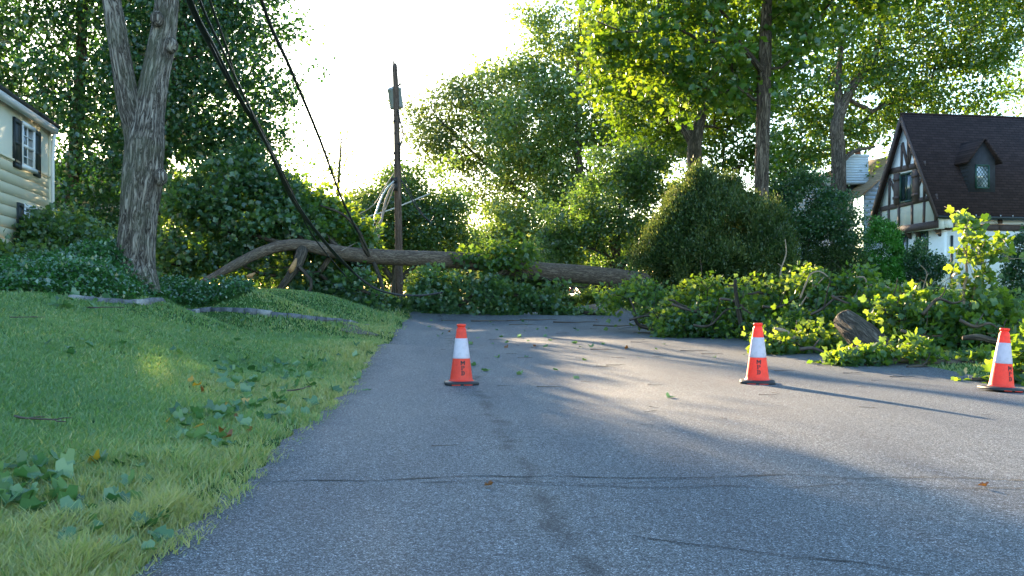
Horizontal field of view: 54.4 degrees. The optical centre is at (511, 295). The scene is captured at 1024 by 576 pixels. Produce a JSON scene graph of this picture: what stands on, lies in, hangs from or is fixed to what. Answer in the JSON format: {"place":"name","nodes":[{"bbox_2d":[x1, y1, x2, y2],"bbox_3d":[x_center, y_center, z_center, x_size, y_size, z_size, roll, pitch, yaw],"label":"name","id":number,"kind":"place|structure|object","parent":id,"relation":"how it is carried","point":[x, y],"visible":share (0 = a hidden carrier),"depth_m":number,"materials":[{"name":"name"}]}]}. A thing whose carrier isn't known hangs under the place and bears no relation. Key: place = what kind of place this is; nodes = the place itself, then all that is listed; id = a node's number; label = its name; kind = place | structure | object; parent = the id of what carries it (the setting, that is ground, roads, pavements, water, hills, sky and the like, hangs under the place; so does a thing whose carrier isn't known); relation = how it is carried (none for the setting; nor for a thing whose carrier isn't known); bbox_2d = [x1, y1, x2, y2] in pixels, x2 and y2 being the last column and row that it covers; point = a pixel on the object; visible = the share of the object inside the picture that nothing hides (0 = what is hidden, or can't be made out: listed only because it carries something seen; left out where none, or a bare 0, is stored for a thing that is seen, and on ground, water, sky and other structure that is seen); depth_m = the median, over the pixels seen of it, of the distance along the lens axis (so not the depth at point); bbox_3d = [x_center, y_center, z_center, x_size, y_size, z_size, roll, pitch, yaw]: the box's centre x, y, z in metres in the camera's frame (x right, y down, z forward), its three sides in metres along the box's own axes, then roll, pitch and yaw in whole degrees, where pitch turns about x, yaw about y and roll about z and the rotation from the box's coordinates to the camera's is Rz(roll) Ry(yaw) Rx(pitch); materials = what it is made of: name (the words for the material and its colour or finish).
{"place":"outdoors","nodes":[
{"label":"outdoors","id":0,"kind":"place"},
{"bbox_2d":[0,259,1023,575],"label":"ground","id":1,"kind":"structure","parent":0,"point":[234,305],"depth_m":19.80,"materials":[{"name":"plant"}]},
{"bbox_2d":[0,470,16,484],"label":"fallen leaf","id":2,"kind":"object","parent":1,"relation":"on","point":[5,475],"visible":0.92,"depth_m":4.66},
{"bbox_2d":[8,483,23,500],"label":"fallen leaf","id":3,"kind":"object","parent":1,"relation":"on","point":[17,488],"visible":0.36,"depth_m":4.36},
{"bbox_2d":[7,449,26,467],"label":"fallen leaf","id":4,"kind":"object","parent":1,"relation":"on","point":[22,459],"visible":0.91,"depth_m":5.01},
{"bbox_2d":[0,228,57,256],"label":"rhododendron","id":5,"kind":"object","parent":1,"relation":"on","point":[8,248],"visible":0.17,"depth_m":21.90,"materials":[{"name":"green plant"}]},
{"bbox_2d":[18,473,40,478],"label":"fallen leaf","id":6,"kind":"object","parent":1,"relation":"on","point":[30,477],"visible":0.84,"depth_m":4.76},
{"bbox_2d":[13,466,27,477],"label":"fallen leaf","id":7,"kind":"object","parent":6,"relation":"on","point":[22,471],"visible":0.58,"depth_m":4.73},
{"bbox_2d":[19,464,46,484],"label":"fallen leaf","id":8,"kind":"object","parent":7,"relation":"on","point":[34,468],"visible":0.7,"depth_m":4.80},
{"bbox_2d":[0,84,59,247],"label":"cream house","id":9,"kind":"structure","parent":1,"relation":"on","point":[28,133],"depth_m":25.08,"materials":[{"name":"paint"}]},
{"bbox_2d":[22,121,37,173],"bbox_3d":[-12.451,-3.820,25.662,0.130,1.197,1.276,0,0,-12],"label":"window frame","id":10,"kind":"structure","parent":9,"relation":"in","point":[28,131],"depth_m":25.77,"materials":[{"name":"white paint"}]},
{"bbox_2d":[26,481,37,495],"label":"fallen leaf","id":11,"kind":"object","parent":1,"relation":"on","point":[31,491],"visible":0.23,"depth_m":4.39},
{"bbox_2d":[11,481,38,500],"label":"fallen leaf","id":12,"kind":"object","parent":11,"relation":"on","point":[34,488],"visible":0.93,"depth_m":4.38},
{"bbox_2d":[15,500,48,513],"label":"fallen leaf","id":13,"kind":"object","parent":1,"relation":"on","point":[44,502],"visible":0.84,"depth_m":4.19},
{"bbox_2d":[19,495,53,514],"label":"fallen leaf","id":14,"kind":"object","parent":13,"relation":"on","point":[26,502],"visible":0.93,"depth_m":4.18,"materials":[{"name":"plant"}]},
{"bbox_2d":[35,452,47,466],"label":"fallen leaf","id":15,"kind":"object","parent":1,"relation":"on","point":[42,458],"visible":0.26,"depth_m":5.10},
{"bbox_2d":[14,415,70,421],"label":"twig","id":16,"kind":"object","parent":1,"relation":"on","point":[30,418],"visible":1,"depth_m":6.22,"materials":[{"name":"brown wood"}]},
{"bbox_2d":[11,200,83,250],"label":"rhododendron","id":17,"kind":"object","parent":1,"relation":"on","point":[38,225],"visible":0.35,"depth_m":24.70,"materials":[{"name":"green plant"}]},
{"bbox_2d":[41,475,73,497],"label":"fallen leaf","id":18,"kind":"object","parent":1,"relation":"on","point":[62,485],"visible":0.63,"depth_m":4.56,"materials":[{"name":"plant"}]},
{"bbox_2d":[50,457,80,481],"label":"fallen leaf","id":19,"kind":"object","parent":1,"relation":"on","point":[61,463],"visible":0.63,"depth_m":4.86,"materials":[{"name":"plant"}]},
{"bbox_2d":[55,484,77,506],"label":"fallen leaf","id":20,"kind":"object","parent":1,"relation":"on","point":[71,491],"visible":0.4,"depth_m":4.39,"materials":[{"name":"plant"}]},
{"bbox_2d":[53,526,82,545],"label":"fallen leaf","id":21,"kind":"object","parent":1,"relation":"on","point":[70,529],"visible":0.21,"depth_m":3.87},
{"bbox_2d":[60,495,82,515],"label":"fallen leaf","id":22,"kind":"object","parent":1,"relation":"on","point":[68,501],"visible":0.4,"depth_m":4.22,"materials":[{"name":"plant"}]},
{"bbox_2d":[60,448,84,464],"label":"fallen leaf","id":23,"kind":"object","parent":1,"relation":"on","point":[68,456],"visible":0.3,"depth_m":5.12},
{"bbox_2d":[57,199,118,259],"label":"rhododendron","id":24,"kind":"object","parent":1,"relation":"on","point":[95,231],"visible":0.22,"depth_m":25.73,"materials":[{"name":"green plant"}]},
{"bbox_2d":[0,0,194,238],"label":"maple tree","id":25,"kind":"object","parent":1,"relation":"on","point":[47,73],"visible":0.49,"depth_m":35.25,"materials":[{"name":"green plant"}]},
{"bbox_2d":[86,517,109,533],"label":"fallen leaf","id":26,"kind":"object","parent":1,"relation":"on","point":[99,526],"visible":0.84,"depth_m":4.06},
{"bbox_2d":[100,487,120,503],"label":"fallen leaf","id":27,"kind":"object","parent":1,"relation":"on","point":[107,491],"visible":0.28,"depth_m":4.56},
{"bbox_2d":[105,491,129,504],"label":"fallen leaf","id":28,"kind":"object","parent":27,"relation":"on","point":[110,496],"visible":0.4,"depth_m":4.53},
{"bbox_2d":[0,237,254,306],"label":"ivy","id":29,"kind":"object","parent":1,"relation":"on","point":[40,270],"visible":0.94,"depth_m":16.94,"materials":[{"name":"green plant"}]},
{"bbox_2d":[120,469,134,485],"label":"fallen leaf","id":30,"kind":"object","parent":1,"relation":"on","point":[129,479],"visible":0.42,"depth_m":5.00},
{"bbox_2d":[102,0,178,291],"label":"forked tree","id":31,"kind":"object","parent":1,"relation":"on","point":[141,111],"visible":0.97,"depth_m":18.81,"materials":[{"name":"grey plant"}]},
{"bbox_2d":[131,510,157,527],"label":"fallen leaf","id":32,"kind":"object","parent":1,"relation":"on","point":[148,522],"visible":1,"depth_m":4.20,"materials":[{"name":"plant"}]},
{"bbox_2d":[137,539,156,549],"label":"fallen leaf","id":33,"kind":"object","parent":1,"relation":"on","point":[150,543],"visible":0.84,"depth_m":3.86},
{"bbox_2d":[148,525,173,542],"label":"fallen leaf","id":34,"kind":"object","parent":1,"relation":"on","point":[164,531],"visible":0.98,"depth_m":4.06,"materials":[{"name":"plant"}]},
{"bbox_2d":[62,0,335,245],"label":"maple tree","id":35,"kind":"object","parent":1,"relation":"on","point":[194,63],"visible":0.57,"depth_m":33.91,"materials":[{"name":"green plant"}]},
{"bbox_2d":[193,426,205,438],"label":"fallen leaf","id":36,"kind":"object","parent":1,"relation":"on","point":[201,430],"visible":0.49,"depth_m":6.44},
{"bbox_2d":[68,295,368,324],"bbox_3d":[-5.571,0.403,19.526,2.452,0.846,9.496,0,0,26],"label":"stone edging","id":37,"kind":"object","parent":1,"relation":"on","point":[251,311],"visible":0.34,"depth_m":20.00,"materials":[{"name":"stone"}]},
{"bbox_2d":[198,0,354,273],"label":"power cable","id":38,"kind":"object","parent":1,"relation":"on","point":[224,54],"visible":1,"depth_m":18.71,"materials":[{"name":"rubber"}]},
{"bbox_2d":[209,0,346,277],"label":"power cable","id":39,"kind":"object","parent":1,"relation":"on","point":[219,27],"visible":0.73,"depth_m":19.73,"materials":[{"name":"rubber"}]},
{"bbox_2d":[190,0,405,296],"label":"power cable","id":40,"kind":"object","parent":1,"relation":"on","point":[216,50],"visible":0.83,"depth_m":17.45,"materials":[{"name":"rubber"}]},
{"bbox_2d":[186,0,442,295],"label":"power cable","id":41,"kind":"object","parent":1,"relation":"on","point":[210,46],"visible":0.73,"depth_m":18.02,"materials":[{"name":"rubber"}]},
{"bbox_2d":[260,0,368,250],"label":"power cable","id":42,"kind":"object","parent":1,"relation":"on","point":[267,17],"visible":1,"depth_m":17.57,"materials":[{"name":"rubber"}]},
{"bbox_2d":[283,123,376,222],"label":"slender tree","id":43,"kind":"object","parent":1,"relation":"on","point":[339,174],"visible":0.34,"depth_m":51.95,"materials":[{"name":"green plant"}]},
{"bbox_2d":[341,323,378,335],"bbox_3d":[-3.172,0.686,20.514,0.792,0.266,0.979,0,0,0],"label":"soil patch","id":44,"kind":"object","parent":1,"relation":"on","point":[360,331],"visible":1,"depth_m":20.51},
{"bbox_2d":[334,260,393,310],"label":"fallen branch","id":45,"kind":"object","parent":1,"relation":"on","point":[370,299],"visible":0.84,"depth_m":31.37,"materials":[{"name":"green plant"}]},
{"bbox_2d":[366,240,418,297],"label":"background tree","id":46,"kind":"object","parent":1,"relation":"on","point":[387,284],"visible":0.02,"depth_m":79.20,"materials":[{"name":"green plant"}]},
{"bbox_2d":[387,56,403,296],"bbox_3d":[-4.421,-4.216,37.680,0.667,9.688,0.860,0,0,0],"label":"utility pole","id":47,"kind":"object","parent":1,"relation":"on","point":[395,97],"visible":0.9,"depth_m":37.40,"materials":[{"name":"brown wood"}]},
{"bbox_2d":[377,183,394,243],"bbox_3d":[-4.650,-2.948,35.865,0.284,2.532,2.772,0,0,5],"label":"torn wire","id":48,"kind":"object","parent":47,"relation":"attached to","point":[387,196],"visible":0.66,"depth_m":36.59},
{"bbox_2d":[155,135,654,307],"bbox_3d":[-2.508,-2.140,33.816,20.283,6.375,5.924,0,0,-9],"label":"fallen tree","id":49,"kind":"object","parent":1,"relation":"on","point":[233,214],"visible":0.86,"depth_m":32.62,"materials":[{"name":"green plant"}]},
{"bbox_2d":[362,262,469,314],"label":"fallen branch","id":50,"kind":"object","parent":1,"relation":"on","point":[428,283],"visible":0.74,"depth_m":32.65,"materials":[{"name":"green plant"}]},
{"bbox_2d":[343,149,503,295],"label":"round tree","id":51,"kind":"object","parent":1,"relation":"on","point":[440,232],"visible":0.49,"depth_m":54.91,"materials":[{"name":"green plant"}]},
{"bbox_2d":[385,59,571,238],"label":"leaning tree","id":52,"kind":"object","parent":1,"relation":"on","point":[442,129],"visible":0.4,"depth_m":78.94,"materials":[{"name":"green plant"}]},
{"bbox_2d":[450,210,540,300],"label":"background tree","id":53,"kind":"object","parent":1,"relation":"on","point":[463,270],"visible":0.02,"depth_m":73.01,"materials":[{"name":"green plant"}]},
{"bbox_2d":[464,228,583,310],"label":"background tree","id":54,"kind":"object","parent":1,"relation":"on","point":[531,282],"visible":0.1,"depth_m":60.95,"materials":[{"name":"green plant"}]},
{"bbox_2d":[455,0,714,244],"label":"tall tree","id":55,"kind":"object","parent":1,"relation":"on","point":[571,133],"visible":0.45,"depth_m":70.20,"materials":[{"name":"green plant"}]},
{"bbox_2d":[569,285,611,301],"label":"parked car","id":56,"kind":"object","parent":1,"relation":"on","point":[573,291],"visible":0.03,"depth_m":45.93,"materials":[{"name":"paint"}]},
{"bbox_2d":[555,285,631,305],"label":"hedge","id":57,"kind":"object","parent":1,"relation":"on","point":[584,297],"visible":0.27,"depth_m":42.78,"materials":[{"name":"green plant"}]},
{"bbox_2d":[527,132,713,300],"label":"shade tree","id":58,"kind":"object","parent":1,"relation":"on","point":[631,173],"visible":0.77,"depth_m":40.28,"materials":[{"name":"green plant"}]},
{"bbox_2d":[579,0,798,300],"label":"tulip tree","id":59,"kind":"object","parent":1,"relation":"on","point":[694,138],"visible":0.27,"depth_m":36.47,"materials":[{"name":"green plant"}]},
{"bbox_2d":[624,158,804,312],"bbox_3d":[5.659,-1.531,27.952,5.006,4.944,3.884,0,0,0],"label":"yew bush","id":60,"kind":"object","parent":1,"relation":"on","point":[729,225],"visible":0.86,"depth_m":27.11,"materials":[{"name":"green plant"}]},
{"bbox_2d":[557,0,923,314],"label":"tulip tree","id":61,"kind":"object","parent":1,"relation":"on","point":[681,55],"visible":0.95,"depth_m":29.65,"materials":[{"name":"green plant"}]},
{"bbox_2d":[769,158,884,271],"bbox_3d":[11.268,-2.365,36.988,5.027,5.292,4.165,0,0,0],"label":"bush","id":62,"kind":"object","parent":1,"relation":"on","point":[816,225],"visible":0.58,"depth_m":36.18,"materials":[{"name":"green plant"}]},
{"bbox_2d":[770,147,886,283],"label":"white house","id":63,"kind":"structure","parent":1,"relation":"on","point":[867,187],"depth_m":58.80,"materials":[{"name":"beige"}]},
{"bbox_2d":[794,238,874,296],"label":"juniper hedge","id":64,"kind":"object","parent":1,"relation":"on","point":[839,255],"visible":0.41,"depth_m":35.72,"materials":[{"name":"green plant"}]},
{"bbox_2d":[777,257,921,334],"bbox_3d":[7.128,0.186,20.484,3.174,2.011,1.923,0,0,0],"label":"fallen branch","id":65,"kind":"object","parent":1,"relation":"on","point":[814,294],"visible":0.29,"depth_m":20.19,"materials":[{"name":"green plant"}]},
{"bbox_2d":[762,281,798,308],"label":"bare branch","id":66,"kind":"object","parent":65,"relation":"on","point":[769,307],"visible":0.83,"depth_m":20.38,"materials":[{"name":"brown plant"}]},
{"bbox_2d":[799,271,830,304],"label":"bare twig","id":67,"kind":"object","parent":65,"relation":"on","point":[806,282],"visible":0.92,"depth_m":19.99,"materials":[{"name":"brown wood"}]},
{"bbox_2d":[834,310,894,347],"bbox_3d":[5.997,0.733,17.075,0.545,0.978,1.258,0,0,-15],"label":"log","id":68,"kind":"object","parent":1,"relation":"on","point":[850,326],"visible":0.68,"depth_m":16.99,"materials":[{"name":"brown wood"}]},
{"bbox_2d":[732,0,1023,280],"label":"tulip tree","id":69,"kind":"object","parent":1,"relation":"on","point":[873,71],"visible":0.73,"depth_m":58.01,"materials":[{"name":"green plant"}]},
{"bbox_2d":[855,214,908,286],"bbox_3d":[14.050,-1.563,38.020,2.003,3.278,1.930,0,0,-43],"label":"arborvitae","id":70,"kind":"object","parent":1,"relation":"on","point":[890,238],"visible":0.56,"depth_m":37.63,"materials":[{"name":"green plant"}]},
{"bbox_2d":[830,279,958,340],"bbox_3d":[7.462,0.410,19.059,2.772,1.472,1.558,0,0,0],"label":"fallen branch","id":71,"kind":"object","parent":1,"relation":"on","point":[856,306],"visible":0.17,"depth_m":18.90,"materials":[{"name":"green plant"}]},
{"bbox_2d":[831,287,858,303],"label":"bare branch","id":72,"kind":"object","parent":71,"relation":"on","point":[838,299],"visible":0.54,"depth_m":19.18,"materials":[{"name":"brown wood"}]},
{"bbox_2d":[810,281,847,315],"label":"bare branch","id":73,"kind":"object","parent":72,"relation":"on","point":[822,308],"visible":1,"depth_m":19.18,"materials":[{"name":"brown plant"}]},
{"bbox_2d":[858,277,987,351],"bbox_3d":[7.290,0.421,17.480,2.062,1.562,1.835,0,0,41],"label":"fallen branch","id":74,"kind":"object","parent":1,"relation":"on","point":[891,306],"visible":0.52,"depth_m":17.32,"materials":[{"name":"green plant"}]},
{"bbox_2d":[893,234,953,293],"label":"laurel bush","id":75,"kind":"object","parent":1,"relation":"on","point":[916,271],"visible":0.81,"depth_m":37.73,"materials":[{"name":"green plant"}]},
{"bbox_2d":[867,112,1023,289],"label":"tudor house","id":76,"kind":"structure","parent":1,"relation":"on","point":[935,163],"depth_m":46.60,"materials":[{"name":"white paint"}]},
{"bbox_2d":[899,171,911,202],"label":"window","id":77,"kind":"structure","parent":76,"relation":"in","point":[905,180],"depth_m":47.76,"materials":[{"name":"glass"}]},
{"bbox_2d":[916,231,928,249],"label":"window","id":78,"kind":"structure","parent":76,"relation":"in","point":[922,233],"depth_m":46.74,"materials":[{"name":"glass"}]},
{"bbox_2d":[895,283,1023,353],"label":"fallen branch","id":79,"kind":"object","parent":1,"relation":"on","point":[987,309],"visible":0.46,"depth_m":16.74,"materials":[{"name":"green plant"}]},
{"bbox_2d":[900,312,948,337],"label":"bare branch","id":80,"kind":"object","parent":79,"relation":"on","point":[905,332],"visible":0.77,"depth_m":16.78,"materials":[{"name":"brown wood"}]},
{"bbox_2d":[921,284,964,315],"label":"bare branch","id":81,"kind":"object","parent":79,"relation":"on","point":[929,306],"visible":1,"depth_m":16.58,"materials":[{"name":"brown plant"}]},
{"bbox_2d":[959,313,999,330],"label":"bare branch","id":82,"kind":"object","parent":79,"relation":"on","point":[973,325],"visible":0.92,"depth_m":16.38,"materials":[{"name":"brown wood"}]},
{"bbox_2d":[937,205,1023,306],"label":"fallen branch","id":83,"kind":"object","parent":79,"relation":"on","point":[969,234],"visible":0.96,"depth_m":16.91,"materials":[{"name":"plant"}]},
{"bbox_2d":[928,284,1023,346],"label":"fallen branch","id":84,"kind":"object","parent":1,"relation":"on","point":[1013,310],"visible":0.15,"depth_m":16.97,"materials":[{"name":"green plant"}]},
{"bbox_2d":[962,334,997,343],"bbox_3d":[7.141,0.656,15.201,0.527,0.155,0.096,0,0,0],"label":"wood chunk","id":85,"kind":"object","parent":1,"relation":"on","point":[981,337],"visible":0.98,"depth_m":15.17,"materials":[{"name":"brown wood"}]},
{"bbox_2d":[951,319,1023,385],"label":"fallen branch","id":86,"kind":"object","parent":1,"relation":"on","point":[1017,344],"visible":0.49,"depth_m":13.42,"materials":[{"name":"green plant"}]},
{"bbox_2d":[987,53,1023,116],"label":"tulip tree","id":87,"kind":"object","parent":1,"relation":"on","point":[1020,61],"visible":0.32,"depth_m":68.37,"materials":[{"name":"green plant"}]},
{"bbox_2d":[991,224,1023,297],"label":"laurel bush","id":88,"kind":"object","parent":1,"relation":"on","point":[1014,278],"visible":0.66,"depth_m":33.77,"materials":[{"name":"green plant"}]},
{"bbox_2d":[0,0,1023,292],"label":"sky","id":89,"kind":"structure","parent":0,"point":[423,37],"materials":[{"name":"white"}]},
{"bbox_2d":[131,302,1023,575],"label":"road","id":90,"kind":"structure","parent":0,"point":[935,431],"depth_m":5.91,"materials":[{"name":"asphalt"}]},
{"bbox_2d":[444,324,478,385],"bbox_3d":[-0.598,0.685,11.748,0.400,0.710,0.403,0,0,-6],"label":"traffic cone","id":91,"kind":"object","parent":90,"relation":"on","point":[461,372],"visible":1,"depth_m":11.66,"materials":[{"name":"plastic"}]},
{"bbox_2d":[399,265,539,315],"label":"fallen branch","id":92,"kind":"object","parent":90,"relation":"on","point":[492,295],"visible":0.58,"depth_m":33.11,"materials":[{"name":"green plant"}]},
{"bbox_2d":[508,277,617,315],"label":"fallen branch","id":93,"kind":"object","parent":90,"relation":"on","point":[542,302],"visible":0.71,"depth_m":33.77,"materials":[{"name":"green plant"}]},
{"bbox_2d":[589,275,685,333],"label":"fallen branch","id":94,"kind":"object","parent":90,"relation":"on","point":[648,292],"visible":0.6,"depth_m":25.27,"materials":[{"name":"green plant"}]},
{"bbox_2d":[599,271,656,318],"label":"fallen branch","id":95,"kind":"object","parent":94,"relation":"on","point":[626,303],"visible":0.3,"depth_m":26.40,"materials":[{"name":"green plant"}]},
{"bbox_2d":[261,436,1015,575],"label":"road cracks","id":96,"kind":"object","parent":90,"relation":"on","point":[693,486],"visible":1,"depth_m":5.55,"materials":[{"name":"asphalt"}]},
{"bbox_2d":[643,259,770,338],"bbox_3d":[4.450,0.163,22.976,3.128,2.312,2.462,0,0,0],"label":"fallen branch","id":97,"kind":"object","parent":90,"relation":"on","point":[709,301],"visible":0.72,"depth_m":22.77,"materials":[{"name":"green plant"}]},
{"bbox_2d":[693,299,734,327],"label":"bare branch","id":98,"kind":"object","parent":97,"relation":"on","point":[712,321],"visible":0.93,"depth_m":21.78,"materials":[{"name":"brown plant"}]},
{"bbox_2d":[740,323,774,384],"bbox_3d":[2.899,0.673,11.748,0.400,0.710,0.403,1,0,13],"label":"traffic cone","id":99,"kind":"object","parent":90,"relation":"on","point":[757,370],"visible":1,"depth_m":11.66,"materials":[{"name":"plastic"}]},
{"bbox_2d":[714,260,807,340],"bbox_3d":[5.614,0.218,21.540,2.016,2.040,2.139,0,0,34],"label":"fallen branch","id":100,"kind":"object","parent":90,"relation":"on","point":[761,298],"visible":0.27,"depth_m":21.41,"materials":[{"name":"green plant"}]},
{"bbox_2d":[728,279,744,330],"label":"bare twig","id":101,"kind":"object","parent":100,"relation":"on","point":[738,311],"visible":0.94,"depth_m":21.46,"materials":[{"name":"wood"}]},
{"bbox_2d":[746,298,841,344],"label":"fallen branch","id":102,"kind":"object","parent":90,"relation":"on","point":[786,320],"visible":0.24,"depth_m":19.45,"materials":[{"name":"green plant"}]},
{"bbox_2d":[741,317,849,354],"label":"fallen branch","id":103,"kind":"object","parent":90,"relation":"on","point":[778,343],"visible":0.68,"depth_m":17.86,"materials":[{"name":"green plant"}]},
{"bbox_2d":[799,338,827,352],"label":"bare branch","id":104,"kind":"object","parent":90,"relation":"on","point":[810,348],"visible":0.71,"depth_m":17.18,"materials":[{"name":"brown wood"}]},
{"bbox_2d":[806,326,995,366],"bbox_3d":[6.166,0.974,15.627,3.089,1.002,1.328,0,0,0],"label":"fallen branch","id":105,"kind":"object","parent":90,"relation":"on","point":[915,349],"visible":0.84,"depth_m":15.36,"materials":[{"name":"green plant"}]},
{"bbox_2d":[977,328,1023,391],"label":"traffic cone","id":106,"kind":"object","parent":90,"relation":"on","point":[1001,377],"visible":1,"depth_m":11.28,"materials":[{"name":"plastic"}]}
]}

